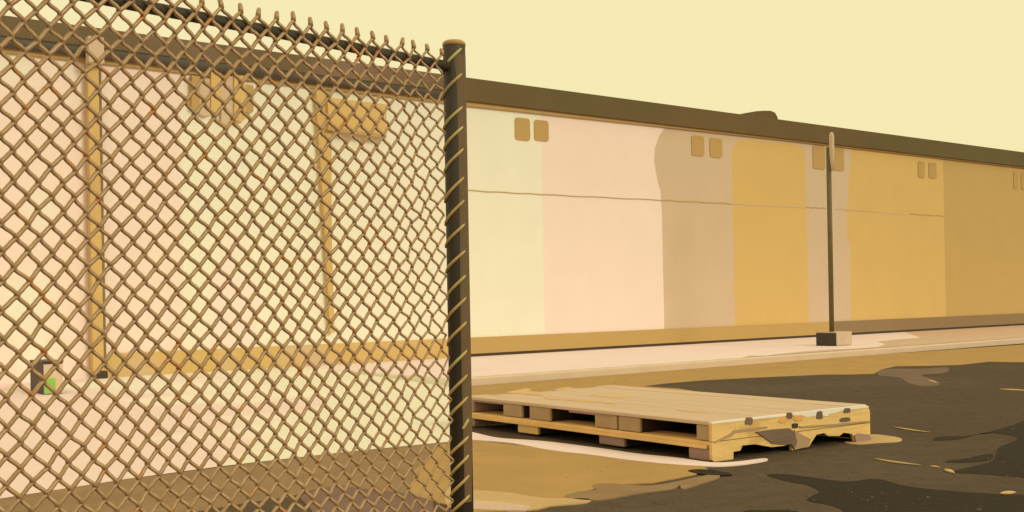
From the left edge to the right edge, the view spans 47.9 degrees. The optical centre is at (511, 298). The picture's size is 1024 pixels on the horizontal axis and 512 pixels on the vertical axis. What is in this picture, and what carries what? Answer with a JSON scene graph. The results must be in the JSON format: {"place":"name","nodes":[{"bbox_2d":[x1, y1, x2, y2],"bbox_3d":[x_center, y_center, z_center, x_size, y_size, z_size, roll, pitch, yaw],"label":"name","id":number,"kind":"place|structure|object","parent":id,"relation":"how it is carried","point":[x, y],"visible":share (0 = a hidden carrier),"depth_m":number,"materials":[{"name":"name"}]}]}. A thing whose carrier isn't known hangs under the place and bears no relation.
{"place":"outdoors","nodes":[
{"label":"outdoors","id":0,"kind":"place"},
{"bbox_2d":[0,374,332,497],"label":"driveway","id":1,"kind":"structure","parent":0,"point":[44,452],"depth_m":10.54,"materials":[{"name":"concrete"}]},
{"bbox_2d":[29,359,63,394],"bbox_3d":[-5.545,0.927,13.731,0.238,0.394,0.524,-1,0,-39],"label":"utility box","id":2,"kind":"object","parent":1,"relation":"on","point":[54,379],"visible":0.66,"depth_m":13.55,"materials":[{"name":"grey metal"}]},
{"bbox_2d":[185,367,449,465],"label":"driveway","id":3,"kind":"structure","parent":0,"point":[347,378],"depth_m":11.25,"materials":[{"name":"beige concrete"}]},
{"bbox_2d":[0,343,1023,511],"bbox_3d":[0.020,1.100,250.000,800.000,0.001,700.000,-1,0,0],"label":"ground","id":4,"kind":"structure","parent":0,"point":[904,404],"depth_m":8.30,"materials":[{"name":"asphalt"}]},
{"bbox_2d":[0,442,447,511],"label":"dirt patch","id":5,"kind":"object","parent":4,"relation":"on","point":[94,499],"visible":0.56,"depth_m":6.98,"materials":[{"name":"brown soil"}]},
{"bbox_2d":[0,0,473,511],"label":"chain link fence","id":6,"kind":"object","parent":4,"relation":"on","point":[451,66],"visible":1,"depth_m":3.50,"materials":[{"name":"metal"}]},
{"bbox_2d":[301,486,432,511],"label":"umber dirt patch","id":7,"kind":"object","parent":4,"relation":"on","point":[380,505],"visible":0.63,"depth_m":6.31,"materials":[{"name":"brown soil"}]},
{"bbox_2d":[473,500,529,511],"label":"pale sand patch","id":8,"kind":"object","parent":4,"relation":"on","point":[493,505],"visible":0.61,"depth_m":6.06,"materials":[{"name":"beige sand"}]},
{"bbox_2d":[0,15,1023,383],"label":"long shed","id":9,"kind":"structure","parent":4,"relation":"on","point":[598,221],"depth_m":21.27,"materials":[{"name":"paint"}]},
{"bbox_2d":[444,486,590,510],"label":"light sand patch","id":10,"kind":"object","parent":4,"relation":"on","point":[532,502],"visible":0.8,"depth_m":6.25,"materials":[{"name":"beige sand"}]},
{"bbox_2d":[410,440,708,511],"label":"sand patch","id":11,"kind":"object","parent":4,"relation":"on","point":[526,470],"visible":0.81,"depth_m":7.24,"materials":[{"name":"yellow sand"}]},
{"bbox_2d":[472,432,767,466],"bbox_3d":[0.440,1.090,8.447,2.977,0.012,0.591,-1,0,43],"label":"pale sand strip","id":12,"kind":"object","parent":4,"relation":"on","point":[563,447],"visible":0.82,"depth_m":8.06,"materials":[{"name":"beige sand"}]},
{"bbox_2d":[564,475,719,500],"bbox_3d":[0.782,1.084,6.670,1.201,0.012,0.433,-1,0,-32],"label":"brown dirt patch","id":13,"kind":"object","parent":4,"relation":"on","point":[604,491],"visible":0.98,"depth_m":6.55,"materials":[{"name":"brown soil"}]},
{"bbox_2d":[472,409,870,461],"bbox_3d":[1.129,0.989,9.264,1.678,0.210,2.944,-1,0,-36],"label":"wooden pallet","id":14,"kind":"object","parent":4,"relation":"on","point":[722,449],"visible":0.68,"depth_m":8.27,"materials":[{"name":"brown wood"}]},
{"bbox_2d":[472,385,869,441],"bbox_3d":[1.053,0.878,9.381,1.659,0.139,3.209,-1,0,-36],"label":"wooden pallet","id":15,"kind":"object","parent":14,"relation":"on","point":[712,417],"visible":0.96,"depth_m":8.63,"materials":[{"name":"brown wood"}]},
{"bbox_2d":[688,469,731,476],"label":"wet mud","id":16,"kind":"structure","parent":4,"relation":"on","point":[702,472],"depth_m":7.09,"materials":[{"name":"black soil"}]},
{"bbox_2d":[471,338,1023,385],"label":"kerb","id":17,"kind":"structure","parent":4,"relation":"on","point":[534,376],"depth_m":17.64,"materials":[{"name":"beige concrete"}]},
{"bbox_2d":[472,345,1023,394],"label":"sand strip","id":18,"kind":"object","parent":4,"relation":"on","point":[868,364],"visible":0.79,"depth_m":16.73,"materials":[{"name":"brown sand"}]},
{"bbox_2d":[488,376,1019,510],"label":"gravel","id":19,"kind":"structure","parent":4,"relation":"on","point":[705,505],"depth_m":6.73,"materials":[{"name":"brown gravel"}]},
{"bbox_2d":[743,510,797,511],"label":"wet mud","id":20,"kind":"structure","parent":4,"relation":"on","point":[770,511],"depth_m":5.83,"materials":[{"name":"black soil"}]},
{"bbox_2d":[845,434,901,444],"bbox_3d":[2.714,1.052,8.573,0.353,0.008,0.634,-1,0,37],"label":"sand spill","id":21,"kind":"object","parent":4,"relation":"on","point":[876,438],"visible":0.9,"depth_m":8.52,"materials":[{"name":"beige sand"}]},
{"bbox_2d":[767,474,1023,511],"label":"wet mud","id":22,"kind":"structure","parent":4,"relation":"on","point":[842,497],"depth_m":6.12,"materials":[{"name":"black soil"}]},
{"bbox_2d":[896,427,926,431],"bbox_3d":[3.157,1.037,9.147,0.045,0.016,0.409,-1,0,-20],"label":"wood splinter","id":23,"kind":"object","parent":4,"relation":"on","point":[911,429],"visible":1,"depth_m":9.10,"materials":[{"name":"wood"}]},
{"bbox_2d":[878,367,948,385],"bbox_3d":[5.197,1.007,15.086,0.889,0.008,3.524,-1,0,23],"label":"umber dirt patch","id":24,"kind":"object","parent":4,"relation":"on","point":[913,377],"visible":1,"depth_m":15.33,"materials":[{"name":"brown soil"}]},
{"bbox_2d":[945,454,992,462],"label":"wet mud","id":25,"kind":"structure","parent":4,"relation":"on","point":[981,458],"depth_m":7.48,"materials":[{"name":"brown soil"}]},
{"bbox_2d":[933,421,1023,477],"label":"wet mud","id":26,"kind":"structure","parent":4,"relation":"on","point":[1011,455],"depth_m":7.53,"materials":[{"name":"black soil"}]},
{"bbox_2d":[1000,491,1015,493],"bbox_3d":[2.676,1.046,6.214,0.101,0.023,0.038,-1,0,-18],"label":"wood splinter","id":27,"kind":"object","parent":4,"relation":"on","point":[1008,492],"visible":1,"depth_m":6.20,"materials":[{"name":"wood"}]},
{"bbox_2d":[1001,389,1023,390],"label":"wood splinter","id":28,"kind":"object","parent":4,"relation":"on","point":[1013,389],"visible":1,"depth_m":12.57,"materials":[{"name":"wood"}]},
{"bbox_2d":[0,0,1023,151],"label":"sky","id":29,"kind":"structure","parent":0,"point":[952,71],"materials":[{"name":"beige"}]},
{"bbox_2d":[304,325,1017,377],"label":"pavement","id":30,"kind":"structure","parent":0,"point":[524,363],"depth_m":19.29,"materials":[{"name":"concrete"}]},
{"bbox_2d":[816,132,851,345],"bbox_3d":[6.084,-1.131,21.885,0.521,4.030,0.460,-1,0,-39],"label":"slim pole","id":31,"kind":"object","parent":30,"relation":"on","point":[831,337],"visible":1,"depth_m":21.73,"materials":[{"name":"metal"}]},
{"bbox_2d":[746,325,1023,356],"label":"pavement","id":32,"kind":"structure","parent":0,"point":[962,335],"depth_m":24.95,"materials":[{"name":"beige concrete"}]},
{"bbox_2d":[874,458,919,464],"bbox_3d":[2.467,1.050,7.429,0.047,0.014,0.372,-1,0,-31],"label":"wood splinter","id":33,"kind":"object","parent":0,"point":[897,462],"visible":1,"depth_m":7.39,"materials":[{"name":"wood"}]}
]}

